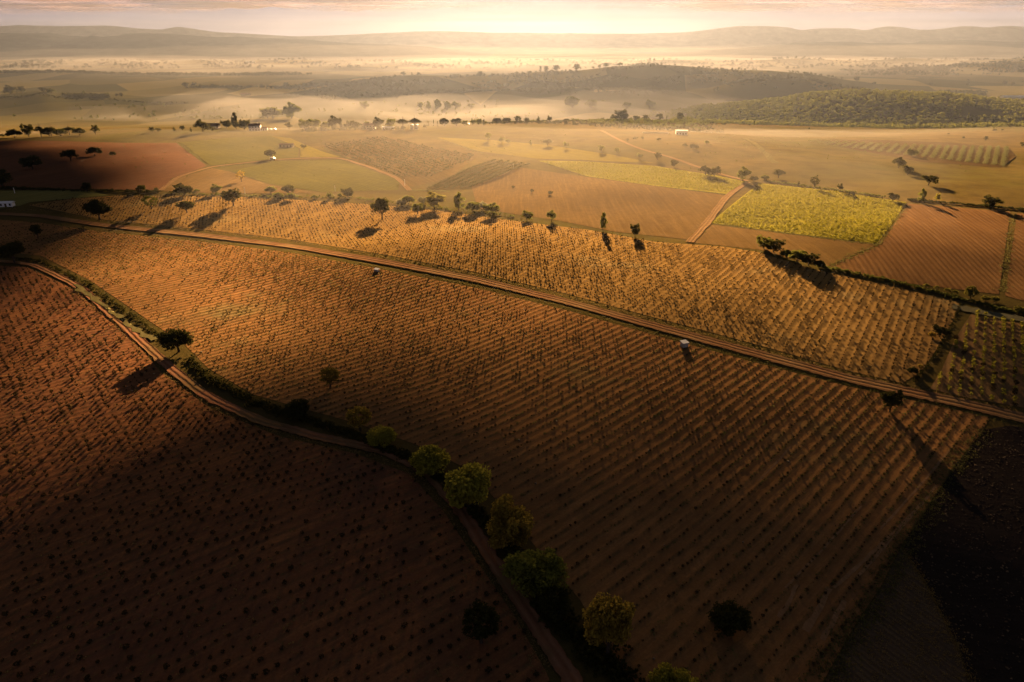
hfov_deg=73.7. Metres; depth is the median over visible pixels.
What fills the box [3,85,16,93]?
tree
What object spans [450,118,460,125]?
tree
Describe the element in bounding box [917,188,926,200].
tree
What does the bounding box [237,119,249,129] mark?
tree
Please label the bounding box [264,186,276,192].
shrub
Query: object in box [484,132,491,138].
tree
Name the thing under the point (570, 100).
tree
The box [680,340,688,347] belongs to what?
well hut
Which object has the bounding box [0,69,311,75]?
woodland
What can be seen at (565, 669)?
dirt path
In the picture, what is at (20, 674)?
grapevine
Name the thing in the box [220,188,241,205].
tree
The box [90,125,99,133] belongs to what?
tree
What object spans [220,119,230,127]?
tree
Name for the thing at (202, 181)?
field
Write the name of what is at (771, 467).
bare strip
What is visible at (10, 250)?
tree
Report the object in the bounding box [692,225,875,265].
field
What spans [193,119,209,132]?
tree
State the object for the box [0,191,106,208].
field
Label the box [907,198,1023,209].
undergrowth
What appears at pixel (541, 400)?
weeds
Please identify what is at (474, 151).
grass
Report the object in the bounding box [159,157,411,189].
farm lane
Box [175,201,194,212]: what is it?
tree
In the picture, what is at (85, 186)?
tree
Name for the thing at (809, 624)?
bare strip
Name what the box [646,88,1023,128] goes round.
woodland
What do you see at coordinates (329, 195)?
tree
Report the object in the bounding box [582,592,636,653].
tree
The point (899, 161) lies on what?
tree
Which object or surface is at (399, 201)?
shrub
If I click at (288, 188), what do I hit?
shrub
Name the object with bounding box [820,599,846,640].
bare strip
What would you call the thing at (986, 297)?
shrub
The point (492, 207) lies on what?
tree
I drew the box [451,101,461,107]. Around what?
tree
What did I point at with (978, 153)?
olive row
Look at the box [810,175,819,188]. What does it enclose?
tree
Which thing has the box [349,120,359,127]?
tree
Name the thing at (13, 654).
grapevine
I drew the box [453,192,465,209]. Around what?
tree
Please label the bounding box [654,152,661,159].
tree
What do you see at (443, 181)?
olive row
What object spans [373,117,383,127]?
tree
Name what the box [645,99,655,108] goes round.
tree
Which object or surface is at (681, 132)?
white house
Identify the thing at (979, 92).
woodland
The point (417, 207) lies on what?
tree
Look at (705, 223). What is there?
farm lane
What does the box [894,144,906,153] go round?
olive row
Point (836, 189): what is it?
undergrowth
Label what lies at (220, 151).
field
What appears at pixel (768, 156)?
farm lane
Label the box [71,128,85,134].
shrub
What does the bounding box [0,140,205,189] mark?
field
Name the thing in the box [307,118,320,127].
tree
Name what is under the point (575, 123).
scrub
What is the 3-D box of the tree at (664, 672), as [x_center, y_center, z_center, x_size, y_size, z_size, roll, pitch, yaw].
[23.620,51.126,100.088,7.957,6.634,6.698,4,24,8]
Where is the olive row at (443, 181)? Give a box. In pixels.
[426,159,495,188]
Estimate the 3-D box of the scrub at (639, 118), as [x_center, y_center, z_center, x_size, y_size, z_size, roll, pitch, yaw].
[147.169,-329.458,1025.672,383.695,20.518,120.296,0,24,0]
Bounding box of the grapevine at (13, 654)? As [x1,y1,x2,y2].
[10,648,17,655]
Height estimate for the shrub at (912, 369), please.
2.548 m
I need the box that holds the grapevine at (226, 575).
[222,572,229,577]
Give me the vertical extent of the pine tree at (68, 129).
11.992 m
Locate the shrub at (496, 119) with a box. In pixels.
[492,118,500,121]
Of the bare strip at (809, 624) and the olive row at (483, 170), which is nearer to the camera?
the bare strip at (809, 624)
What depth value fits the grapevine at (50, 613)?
111.10 m
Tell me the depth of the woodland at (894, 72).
3162.37 m
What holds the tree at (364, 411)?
on the ground at (834, 166)
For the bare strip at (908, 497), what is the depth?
152.60 m
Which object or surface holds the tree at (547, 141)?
on the field at (537, 151)
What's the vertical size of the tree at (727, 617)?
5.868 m
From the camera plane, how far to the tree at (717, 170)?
488.84 m
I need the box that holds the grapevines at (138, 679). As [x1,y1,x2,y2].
[0,265,549,681]
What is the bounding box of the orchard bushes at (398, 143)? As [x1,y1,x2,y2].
[324,136,473,177]
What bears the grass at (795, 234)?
on the ground at (834, 166)
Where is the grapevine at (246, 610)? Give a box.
[242,607,249,613]
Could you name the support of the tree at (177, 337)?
on the ground at (834, 166)
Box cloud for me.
[0,0,1017,8]
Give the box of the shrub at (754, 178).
[750,176,758,180]
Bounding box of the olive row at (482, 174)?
[450,160,517,187]
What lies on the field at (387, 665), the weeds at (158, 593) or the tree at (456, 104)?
the weeds at (158, 593)
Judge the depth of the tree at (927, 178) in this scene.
448.42 m
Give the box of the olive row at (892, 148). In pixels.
[886,143,898,151]
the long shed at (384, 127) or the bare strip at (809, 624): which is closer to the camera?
the bare strip at (809, 624)
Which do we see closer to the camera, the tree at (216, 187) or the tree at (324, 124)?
the tree at (216, 187)
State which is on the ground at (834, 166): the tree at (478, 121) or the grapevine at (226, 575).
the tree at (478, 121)
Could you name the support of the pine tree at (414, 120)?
on the ground at (834, 166)
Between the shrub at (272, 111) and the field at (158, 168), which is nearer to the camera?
the field at (158, 168)
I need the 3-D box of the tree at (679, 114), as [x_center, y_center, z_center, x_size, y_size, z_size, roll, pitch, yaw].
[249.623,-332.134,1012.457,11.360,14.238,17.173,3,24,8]
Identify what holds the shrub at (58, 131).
on the ground at (834, 166)
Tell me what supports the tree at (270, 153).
on the ground at (834, 166)
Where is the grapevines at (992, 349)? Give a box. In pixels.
[937,309,1023,402]
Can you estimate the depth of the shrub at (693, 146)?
608.73 m
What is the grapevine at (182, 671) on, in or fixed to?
on the field at (387, 665)
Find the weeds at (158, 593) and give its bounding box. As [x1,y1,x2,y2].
[0,297,547,681]
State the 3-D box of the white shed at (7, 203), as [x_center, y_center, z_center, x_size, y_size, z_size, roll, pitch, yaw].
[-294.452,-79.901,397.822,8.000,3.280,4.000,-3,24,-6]
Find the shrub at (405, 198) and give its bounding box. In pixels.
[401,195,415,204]
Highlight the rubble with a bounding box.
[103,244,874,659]
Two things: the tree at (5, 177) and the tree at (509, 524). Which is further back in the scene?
the tree at (5, 177)
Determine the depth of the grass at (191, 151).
627.24 m
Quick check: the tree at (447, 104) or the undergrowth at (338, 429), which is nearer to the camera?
the undergrowth at (338, 429)
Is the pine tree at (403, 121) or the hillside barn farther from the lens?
the pine tree at (403, 121)
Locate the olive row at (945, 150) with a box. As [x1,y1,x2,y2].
[940,145,949,158]
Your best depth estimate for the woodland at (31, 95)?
1696.27 m
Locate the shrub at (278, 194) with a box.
[272,192,284,198]
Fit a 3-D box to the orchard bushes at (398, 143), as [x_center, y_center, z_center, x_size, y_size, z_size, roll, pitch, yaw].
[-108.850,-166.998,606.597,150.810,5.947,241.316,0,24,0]
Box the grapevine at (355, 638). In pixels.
[351,634,357,641]
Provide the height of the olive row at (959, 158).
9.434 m
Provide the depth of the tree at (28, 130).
770.78 m
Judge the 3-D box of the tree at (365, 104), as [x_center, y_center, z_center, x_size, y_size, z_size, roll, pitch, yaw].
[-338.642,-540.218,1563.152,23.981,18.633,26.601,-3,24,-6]
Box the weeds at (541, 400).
[1,222,989,681]
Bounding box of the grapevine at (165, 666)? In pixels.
[163,663,169,669]
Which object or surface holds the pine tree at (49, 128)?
on the ground at (834, 166)
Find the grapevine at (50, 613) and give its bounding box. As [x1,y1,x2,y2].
[44,610,51,617]
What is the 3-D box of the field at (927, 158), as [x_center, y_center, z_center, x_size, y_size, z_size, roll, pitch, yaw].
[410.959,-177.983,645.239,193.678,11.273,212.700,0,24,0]
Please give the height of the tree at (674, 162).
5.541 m
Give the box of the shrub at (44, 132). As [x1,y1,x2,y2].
[40,127,54,135]
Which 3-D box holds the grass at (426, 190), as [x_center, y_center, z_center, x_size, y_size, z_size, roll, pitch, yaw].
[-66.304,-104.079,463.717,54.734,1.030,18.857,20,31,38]
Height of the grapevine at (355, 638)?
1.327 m
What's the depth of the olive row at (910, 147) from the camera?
660.87 m
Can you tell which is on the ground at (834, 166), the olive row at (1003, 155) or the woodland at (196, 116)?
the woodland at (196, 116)
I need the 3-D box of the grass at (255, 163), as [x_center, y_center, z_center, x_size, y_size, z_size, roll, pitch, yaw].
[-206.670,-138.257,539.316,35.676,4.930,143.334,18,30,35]
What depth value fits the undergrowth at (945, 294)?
263.25 m
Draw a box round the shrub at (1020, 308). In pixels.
[1013,305,1023,310]
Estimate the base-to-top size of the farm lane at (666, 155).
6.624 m
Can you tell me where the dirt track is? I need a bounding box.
[0,212,1023,422]
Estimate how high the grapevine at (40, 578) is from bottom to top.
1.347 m
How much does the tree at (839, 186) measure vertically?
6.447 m
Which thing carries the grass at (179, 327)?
on the field at (658, 604)
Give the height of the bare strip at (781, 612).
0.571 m
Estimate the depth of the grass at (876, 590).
129.12 m
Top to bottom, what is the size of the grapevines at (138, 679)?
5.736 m
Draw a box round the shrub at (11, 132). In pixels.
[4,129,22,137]
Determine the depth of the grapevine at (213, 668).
101.94 m
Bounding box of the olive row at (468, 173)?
[435,159,502,188]
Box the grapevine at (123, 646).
[122,643,129,649]
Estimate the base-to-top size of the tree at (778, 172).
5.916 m
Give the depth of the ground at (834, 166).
831.70 m
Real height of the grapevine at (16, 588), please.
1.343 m
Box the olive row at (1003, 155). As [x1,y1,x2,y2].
[999,146,1008,166]
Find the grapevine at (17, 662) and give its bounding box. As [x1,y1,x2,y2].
[12,659,21,665]
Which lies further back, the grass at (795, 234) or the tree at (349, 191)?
the tree at (349, 191)
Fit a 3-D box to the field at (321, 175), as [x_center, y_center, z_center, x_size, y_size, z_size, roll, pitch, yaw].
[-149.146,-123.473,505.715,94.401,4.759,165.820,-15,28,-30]
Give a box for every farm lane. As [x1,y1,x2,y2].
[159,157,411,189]
[600,130,748,180]
[685,182,750,241]
[743,138,778,162]
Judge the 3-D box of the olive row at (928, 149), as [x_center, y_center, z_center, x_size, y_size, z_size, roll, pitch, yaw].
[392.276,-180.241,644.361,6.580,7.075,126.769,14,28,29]
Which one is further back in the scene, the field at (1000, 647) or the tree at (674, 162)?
the tree at (674, 162)
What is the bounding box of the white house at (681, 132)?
[675,129,687,134]
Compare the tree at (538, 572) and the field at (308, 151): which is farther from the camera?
the field at (308, 151)
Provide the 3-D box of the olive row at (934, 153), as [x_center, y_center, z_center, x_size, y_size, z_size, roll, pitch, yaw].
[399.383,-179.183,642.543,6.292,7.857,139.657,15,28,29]
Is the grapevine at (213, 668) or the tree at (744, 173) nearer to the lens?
the grapevine at (213, 668)
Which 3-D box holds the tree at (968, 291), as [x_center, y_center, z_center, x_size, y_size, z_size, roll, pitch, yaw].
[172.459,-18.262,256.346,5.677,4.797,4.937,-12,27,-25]
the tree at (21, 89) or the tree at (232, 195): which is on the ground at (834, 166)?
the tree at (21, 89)
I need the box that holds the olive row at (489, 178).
[468,162,530,187]
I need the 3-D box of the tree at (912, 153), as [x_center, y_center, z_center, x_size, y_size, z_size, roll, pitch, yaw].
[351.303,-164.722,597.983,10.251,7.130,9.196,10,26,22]
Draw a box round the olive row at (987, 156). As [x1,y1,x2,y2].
[982,145,991,163]
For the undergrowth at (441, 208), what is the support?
on the ground at (834, 166)
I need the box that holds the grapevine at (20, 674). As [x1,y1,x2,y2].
[16,671,22,677]
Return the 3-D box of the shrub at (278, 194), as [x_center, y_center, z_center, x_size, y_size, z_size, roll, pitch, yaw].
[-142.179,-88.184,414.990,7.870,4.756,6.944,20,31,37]
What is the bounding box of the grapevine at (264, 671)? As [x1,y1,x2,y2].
[262,668,269,675]
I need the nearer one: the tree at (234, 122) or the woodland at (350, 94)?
the tree at (234, 122)
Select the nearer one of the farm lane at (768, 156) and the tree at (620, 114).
the farm lane at (768, 156)
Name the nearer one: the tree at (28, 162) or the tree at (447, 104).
the tree at (28, 162)
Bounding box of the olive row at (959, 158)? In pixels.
[956,145,966,160]
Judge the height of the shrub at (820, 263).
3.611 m
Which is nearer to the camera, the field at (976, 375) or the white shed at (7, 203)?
the field at (976, 375)
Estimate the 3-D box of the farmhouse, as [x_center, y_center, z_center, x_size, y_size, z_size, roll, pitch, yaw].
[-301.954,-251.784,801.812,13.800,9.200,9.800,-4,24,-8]
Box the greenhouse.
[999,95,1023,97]
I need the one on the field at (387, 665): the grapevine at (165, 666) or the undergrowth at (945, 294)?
the grapevine at (165, 666)
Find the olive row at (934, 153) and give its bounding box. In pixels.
[930,145,940,157]
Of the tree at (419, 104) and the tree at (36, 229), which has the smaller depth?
the tree at (36, 229)
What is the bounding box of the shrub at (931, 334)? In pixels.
[928,331,935,336]
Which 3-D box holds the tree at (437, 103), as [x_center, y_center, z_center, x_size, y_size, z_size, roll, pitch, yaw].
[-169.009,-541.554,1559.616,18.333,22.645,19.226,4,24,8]
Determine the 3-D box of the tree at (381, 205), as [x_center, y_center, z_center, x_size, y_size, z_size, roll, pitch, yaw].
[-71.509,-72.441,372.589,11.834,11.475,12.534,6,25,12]
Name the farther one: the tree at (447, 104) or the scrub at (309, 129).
the tree at (447, 104)
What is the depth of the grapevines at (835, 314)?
302.58 m
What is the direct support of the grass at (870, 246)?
on the ground at (834, 166)
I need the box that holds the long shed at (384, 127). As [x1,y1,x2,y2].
[382,126,394,129]
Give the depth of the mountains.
8620.32 m
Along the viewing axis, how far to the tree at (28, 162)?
507.94 m
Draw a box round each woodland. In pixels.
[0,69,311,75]
[0,93,187,103]
[2,56,1023,69]
[12,99,604,119]
[61,92,109,97]
[186,77,384,88]
[283,62,845,100]
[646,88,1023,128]
[839,60,1023,75]
[937,89,987,95]
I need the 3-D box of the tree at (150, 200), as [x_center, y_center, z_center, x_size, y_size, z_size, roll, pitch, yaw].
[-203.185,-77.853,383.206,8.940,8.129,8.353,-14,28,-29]
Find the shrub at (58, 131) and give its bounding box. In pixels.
[52,128,68,135]
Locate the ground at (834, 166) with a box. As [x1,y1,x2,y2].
[0,48,1023,681]
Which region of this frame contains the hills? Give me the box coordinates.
[0,33,1023,59]
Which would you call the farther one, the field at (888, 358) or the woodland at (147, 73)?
the woodland at (147, 73)
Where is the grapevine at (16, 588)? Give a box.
[12,586,18,592]
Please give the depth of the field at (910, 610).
114.22 m
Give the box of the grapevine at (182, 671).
[179,666,185,672]
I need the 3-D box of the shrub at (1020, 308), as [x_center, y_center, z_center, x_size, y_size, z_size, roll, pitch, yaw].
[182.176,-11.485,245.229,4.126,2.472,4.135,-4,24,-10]
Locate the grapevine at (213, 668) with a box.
[210,665,217,671]
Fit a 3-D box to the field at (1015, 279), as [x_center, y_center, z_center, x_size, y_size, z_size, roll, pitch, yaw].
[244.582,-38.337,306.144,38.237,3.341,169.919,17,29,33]
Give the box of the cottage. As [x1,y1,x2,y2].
[206,122,220,127]
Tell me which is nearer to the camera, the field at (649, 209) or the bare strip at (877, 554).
the bare strip at (877, 554)
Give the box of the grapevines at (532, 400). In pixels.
[0,220,989,681]
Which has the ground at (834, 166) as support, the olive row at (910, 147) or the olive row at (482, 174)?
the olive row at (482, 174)
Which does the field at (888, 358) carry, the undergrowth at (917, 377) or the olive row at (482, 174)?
the undergrowth at (917, 377)
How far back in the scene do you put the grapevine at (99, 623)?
109.20 m
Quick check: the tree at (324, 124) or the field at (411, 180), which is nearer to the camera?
the field at (411, 180)
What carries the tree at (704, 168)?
on the ground at (834, 166)
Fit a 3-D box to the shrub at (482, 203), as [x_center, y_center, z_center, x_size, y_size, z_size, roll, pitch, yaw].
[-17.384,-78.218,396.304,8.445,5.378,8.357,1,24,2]
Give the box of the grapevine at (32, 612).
[30,608,37,614]
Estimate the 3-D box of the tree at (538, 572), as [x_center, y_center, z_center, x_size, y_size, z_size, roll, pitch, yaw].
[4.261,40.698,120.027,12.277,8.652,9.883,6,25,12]
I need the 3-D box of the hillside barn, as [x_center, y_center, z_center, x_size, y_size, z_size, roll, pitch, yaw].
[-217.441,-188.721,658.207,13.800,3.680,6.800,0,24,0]
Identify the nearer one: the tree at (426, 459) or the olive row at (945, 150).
the tree at (426, 459)
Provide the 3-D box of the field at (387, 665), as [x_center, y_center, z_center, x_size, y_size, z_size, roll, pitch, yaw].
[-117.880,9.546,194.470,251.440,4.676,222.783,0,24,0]
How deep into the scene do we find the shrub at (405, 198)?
408.57 m
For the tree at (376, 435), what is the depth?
157.40 m
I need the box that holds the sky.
[0,0,1023,35]
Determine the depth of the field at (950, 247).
306.67 m
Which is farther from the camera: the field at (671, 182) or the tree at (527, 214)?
the field at (671, 182)
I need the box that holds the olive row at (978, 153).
[974,146,982,162]
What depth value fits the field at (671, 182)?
490.11 m
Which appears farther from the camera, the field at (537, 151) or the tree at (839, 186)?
the field at (537, 151)
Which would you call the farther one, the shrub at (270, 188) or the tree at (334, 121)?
the tree at (334, 121)
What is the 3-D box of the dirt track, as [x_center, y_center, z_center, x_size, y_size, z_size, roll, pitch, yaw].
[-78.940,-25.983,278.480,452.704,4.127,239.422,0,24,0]
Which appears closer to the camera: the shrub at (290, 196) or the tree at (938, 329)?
the tree at (938, 329)
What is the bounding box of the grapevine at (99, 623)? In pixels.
[97,620,103,625]
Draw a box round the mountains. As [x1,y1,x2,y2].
[0,25,1023,47]
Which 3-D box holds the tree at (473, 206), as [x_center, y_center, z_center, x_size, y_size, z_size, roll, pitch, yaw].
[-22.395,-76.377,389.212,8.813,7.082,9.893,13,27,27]
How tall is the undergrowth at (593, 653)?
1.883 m
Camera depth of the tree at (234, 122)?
813.49 m
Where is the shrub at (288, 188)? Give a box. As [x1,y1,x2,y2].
[281,185,295,192]
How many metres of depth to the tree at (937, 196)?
396.52 m
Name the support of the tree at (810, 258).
on the ground at (834, 166)
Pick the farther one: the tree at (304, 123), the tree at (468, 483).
the tree at (304, 123)
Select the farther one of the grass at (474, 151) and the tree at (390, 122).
the tree at (390, 122)
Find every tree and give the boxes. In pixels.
[0,169,12,186]
[0,241,25,263]
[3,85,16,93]
[16,86,25,92]
[18,155,42,169]
[19,123,33,136]
[28,224,42,238]
[33,124,44,136]
[45,126,55,135]
[59,149,78,160]
[63,125,73,134]
[80,182,90,190]
[82,199,112,219]
[85,147,102,155]
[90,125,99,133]
[135,185,145,189]
[141,195,157,208]
[155,328,193,351]
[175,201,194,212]
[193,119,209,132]
[209,184,221,193]
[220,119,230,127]
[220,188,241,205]
[231,112,237,127]
[235,170,244,181]
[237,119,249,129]
[259,107,271,118]
[264,150,275,156]
[280,102,301,118]
[282,398,309,418]
[297,118,312,128]
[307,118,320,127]
[318,367,339,387]
[320,121,330,127]
[325,192,333,198]
[327,115,340,127]
[340,187,353,197]
[345,406,371,431]
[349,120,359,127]
[359,101,368,107]
[366,424,397,447]
[369,197,389,218]
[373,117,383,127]
[385,118,395,125]
[395,118,408,128]
[408,117,421,127]
[408,444,450,476]
[412,203,425,213]
[416,102,424,107]
[417,197,426,202]
[425,191,446,208]
[433,99,441,108]
[439,118,448,125]
[443,462,491,508]
[444,101,450,108]
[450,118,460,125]
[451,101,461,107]
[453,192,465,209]
[461,599,501,643]
[464,201,479,211]
[475,118,482,124]
[482,202,499,214]
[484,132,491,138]
[485,493,534,548]
[499,547,569,597]
[522,210,533,219]
[542,139,552,145]
[546,210,555,221]
[564,96,579,107]
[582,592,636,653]
[584,99,596,107]
[600,212,607,229]
[614,109,628,118]
[622,102,631,108]
[630,223,639,234]
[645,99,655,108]
[646,662,699,681]
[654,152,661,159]
[670,160,678,165]
[677,112,683,121]
[698,165,709,174]
[706,599,752,636]
[707,166,721,175]
[736,166,751,180]
[756,234,773,247]
[766,239,785,251]
[772,169,785,177]
[788,250,807,262]
[800,253,819,264]
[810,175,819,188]
[836,183,843,191]
[879,389,904,411]
[887,192,899,199]
[892,157,906,167]
[902,165,913,174]
[907,149,918,155]
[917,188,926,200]
[921,175,938,184]
[930,324,951,336]
[934,193,941,200]
[964,285,978,297]
[982,194,1005,207]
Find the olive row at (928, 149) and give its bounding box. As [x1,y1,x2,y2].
[922,144,932,156]
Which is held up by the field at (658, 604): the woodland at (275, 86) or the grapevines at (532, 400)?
the grapevines at (532, 400)
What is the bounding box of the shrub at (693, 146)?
[689,144,698,148]
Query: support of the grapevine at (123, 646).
on the field at (387, 665)
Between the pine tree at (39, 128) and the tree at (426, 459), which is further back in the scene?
the pine tree at (39, 128)
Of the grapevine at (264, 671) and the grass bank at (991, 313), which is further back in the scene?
the grass bank at (991, 313)
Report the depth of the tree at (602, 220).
346.14 m
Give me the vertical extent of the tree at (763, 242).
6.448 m
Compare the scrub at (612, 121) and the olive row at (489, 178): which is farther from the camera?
the scrub at (612, 121)
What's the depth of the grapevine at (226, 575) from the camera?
118.73 m
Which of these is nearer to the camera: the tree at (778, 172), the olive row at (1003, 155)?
the tree at (778, 172)
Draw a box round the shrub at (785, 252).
[779,249,792,257]
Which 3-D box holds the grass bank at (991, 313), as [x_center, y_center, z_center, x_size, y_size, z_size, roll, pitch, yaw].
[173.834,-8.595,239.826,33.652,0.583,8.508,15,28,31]
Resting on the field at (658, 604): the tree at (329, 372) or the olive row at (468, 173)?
the tree at (329, 372)
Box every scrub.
[83,132,398,174]
[301,126,405,131]
[398,130,982,175]
[475,119,723,132]
[485,117,739,124]
[573,117,709,128]
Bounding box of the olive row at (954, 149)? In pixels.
[946,145,958,159]
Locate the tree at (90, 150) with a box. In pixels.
[85,147,102,155]
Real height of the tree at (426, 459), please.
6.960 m
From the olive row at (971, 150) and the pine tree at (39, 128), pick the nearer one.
the olive row at (971, 150)
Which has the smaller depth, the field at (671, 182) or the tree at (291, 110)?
the field at (671, 182)
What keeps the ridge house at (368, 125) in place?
on the ground at (834, 166)
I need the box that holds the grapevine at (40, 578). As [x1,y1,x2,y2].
[36,576,43,581]
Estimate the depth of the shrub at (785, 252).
297.18 m
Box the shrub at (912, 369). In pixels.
[907,366,918,373]
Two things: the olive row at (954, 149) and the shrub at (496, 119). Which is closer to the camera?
the olive row at (954, 149)
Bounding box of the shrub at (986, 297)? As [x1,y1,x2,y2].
[981,295,990,300]
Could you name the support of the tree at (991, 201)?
on the ground at (834, 166)
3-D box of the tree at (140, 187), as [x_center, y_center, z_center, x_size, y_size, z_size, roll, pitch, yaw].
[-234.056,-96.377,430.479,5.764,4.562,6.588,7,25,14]
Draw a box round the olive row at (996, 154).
[991,145,1000,164]
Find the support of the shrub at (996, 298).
on the ground at (834, 166)
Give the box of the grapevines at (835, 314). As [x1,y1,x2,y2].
[31,194,958,380]
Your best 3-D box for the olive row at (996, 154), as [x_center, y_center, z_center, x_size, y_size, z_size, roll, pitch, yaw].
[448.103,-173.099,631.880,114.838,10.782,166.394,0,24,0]
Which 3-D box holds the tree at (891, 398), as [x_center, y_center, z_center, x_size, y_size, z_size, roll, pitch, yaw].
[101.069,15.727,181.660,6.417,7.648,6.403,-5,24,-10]
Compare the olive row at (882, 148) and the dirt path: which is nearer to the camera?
the dirt path
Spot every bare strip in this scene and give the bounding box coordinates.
[758,446,790,480]
[777,584,798,617]
[801,587,832,631]
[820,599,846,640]
[832,503,922,587]
[856,485,936,578]
[880,446,952,528]
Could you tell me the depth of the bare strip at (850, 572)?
134.45 m
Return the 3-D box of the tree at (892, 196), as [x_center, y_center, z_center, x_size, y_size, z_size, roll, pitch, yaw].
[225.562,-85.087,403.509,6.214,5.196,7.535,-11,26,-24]
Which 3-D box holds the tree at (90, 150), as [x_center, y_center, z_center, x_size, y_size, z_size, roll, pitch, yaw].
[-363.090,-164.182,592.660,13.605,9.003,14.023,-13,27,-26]
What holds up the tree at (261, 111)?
on the ground at (834, 166)
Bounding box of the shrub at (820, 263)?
[813,260,825,266]
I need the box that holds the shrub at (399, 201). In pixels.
[396,199,406,205]
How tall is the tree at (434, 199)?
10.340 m
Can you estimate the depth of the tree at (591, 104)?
1560.80 m
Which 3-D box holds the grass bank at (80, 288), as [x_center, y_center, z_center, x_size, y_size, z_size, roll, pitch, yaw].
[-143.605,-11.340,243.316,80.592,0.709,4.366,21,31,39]
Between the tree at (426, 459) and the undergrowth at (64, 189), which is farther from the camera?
the undergrowth at (64, 189)
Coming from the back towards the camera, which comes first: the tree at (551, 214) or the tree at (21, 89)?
the tree at (21, 89)
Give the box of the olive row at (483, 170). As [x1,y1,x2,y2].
[444,160,508,187]
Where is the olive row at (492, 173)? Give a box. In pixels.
[460,162,523,187]
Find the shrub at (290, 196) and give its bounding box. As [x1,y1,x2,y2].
[286,193,296,199]
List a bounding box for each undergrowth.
[0,186,161,192]
[9,256,175,347]
[165,191,522,217]
[183,354,523,560]
[527,588,645,681]
[763,179,885,197]
[817,265,1023,314]
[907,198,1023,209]
[912,303,961,381]
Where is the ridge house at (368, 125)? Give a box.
[362,122,375,129]
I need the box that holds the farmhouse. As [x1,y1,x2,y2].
[248,123,260,130]
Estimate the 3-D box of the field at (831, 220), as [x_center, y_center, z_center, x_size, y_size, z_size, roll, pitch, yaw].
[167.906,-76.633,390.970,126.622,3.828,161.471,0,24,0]
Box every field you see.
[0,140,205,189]
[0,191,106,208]
[0,220,988,681]
[0,266,549,681]
[31,195,961,382]
[164,168,312,192]
[181,135,298,164]
[232,160,399,191]
[273,136,338,156]
[321,136,476,186]
[437,137,651,162]
[471,168,723,238]
[541,161,743,193]
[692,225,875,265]
[712,183,904,242]
[819,139,1015,166]
[825,547,968,681]
[831,204,1009,293]
[903,425,1023,681]
[930,313,1023,407]
[1005,213,1023,300]
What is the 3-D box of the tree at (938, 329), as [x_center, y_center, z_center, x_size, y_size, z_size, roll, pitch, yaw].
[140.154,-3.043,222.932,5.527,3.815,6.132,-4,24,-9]
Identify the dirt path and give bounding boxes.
[0,260,582,681]
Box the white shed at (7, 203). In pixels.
[0,201,14,206]
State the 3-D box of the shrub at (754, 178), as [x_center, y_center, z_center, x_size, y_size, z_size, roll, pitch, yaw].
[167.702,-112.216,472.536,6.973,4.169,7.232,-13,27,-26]
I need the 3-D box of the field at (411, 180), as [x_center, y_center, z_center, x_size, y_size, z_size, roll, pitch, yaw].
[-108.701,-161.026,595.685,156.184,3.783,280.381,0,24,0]
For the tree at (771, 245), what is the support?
on the ground at (834, 166)
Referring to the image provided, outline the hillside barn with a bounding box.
[278,143,293,146]
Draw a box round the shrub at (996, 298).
[990,296,1000,301]
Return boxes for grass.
[57,265,276,407]
[177,142,204,162]
[185,159,329,174]
[402,181,448,191]
[438,138,510,162]
[548,164,723,194]
[712,222,875,244]
[806,425,999,681]
[829,205,910,266]
[900,548,979,681]
[994,212,1018,291]
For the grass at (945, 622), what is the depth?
117.75 m
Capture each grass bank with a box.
[73,284,156,339]
[951,303,1023,321]
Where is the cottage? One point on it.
(216, 125)
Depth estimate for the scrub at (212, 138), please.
626.69 m
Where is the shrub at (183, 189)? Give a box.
[172,185,192,195]
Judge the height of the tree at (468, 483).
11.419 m
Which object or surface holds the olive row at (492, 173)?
on the ground at (834, 166)
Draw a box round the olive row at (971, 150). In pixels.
[965,145,974,161]
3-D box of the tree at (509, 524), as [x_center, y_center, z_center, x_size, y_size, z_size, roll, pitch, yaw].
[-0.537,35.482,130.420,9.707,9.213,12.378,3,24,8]
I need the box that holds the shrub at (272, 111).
[263,107,281,118]
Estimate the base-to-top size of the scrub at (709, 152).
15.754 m
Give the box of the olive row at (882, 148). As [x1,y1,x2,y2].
[877,143,889,151]
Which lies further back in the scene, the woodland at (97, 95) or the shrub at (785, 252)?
the woodland at (97, 95)
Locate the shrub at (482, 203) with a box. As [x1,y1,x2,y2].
[479,201,487,209]
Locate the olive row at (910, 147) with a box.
[905,144,915,154]

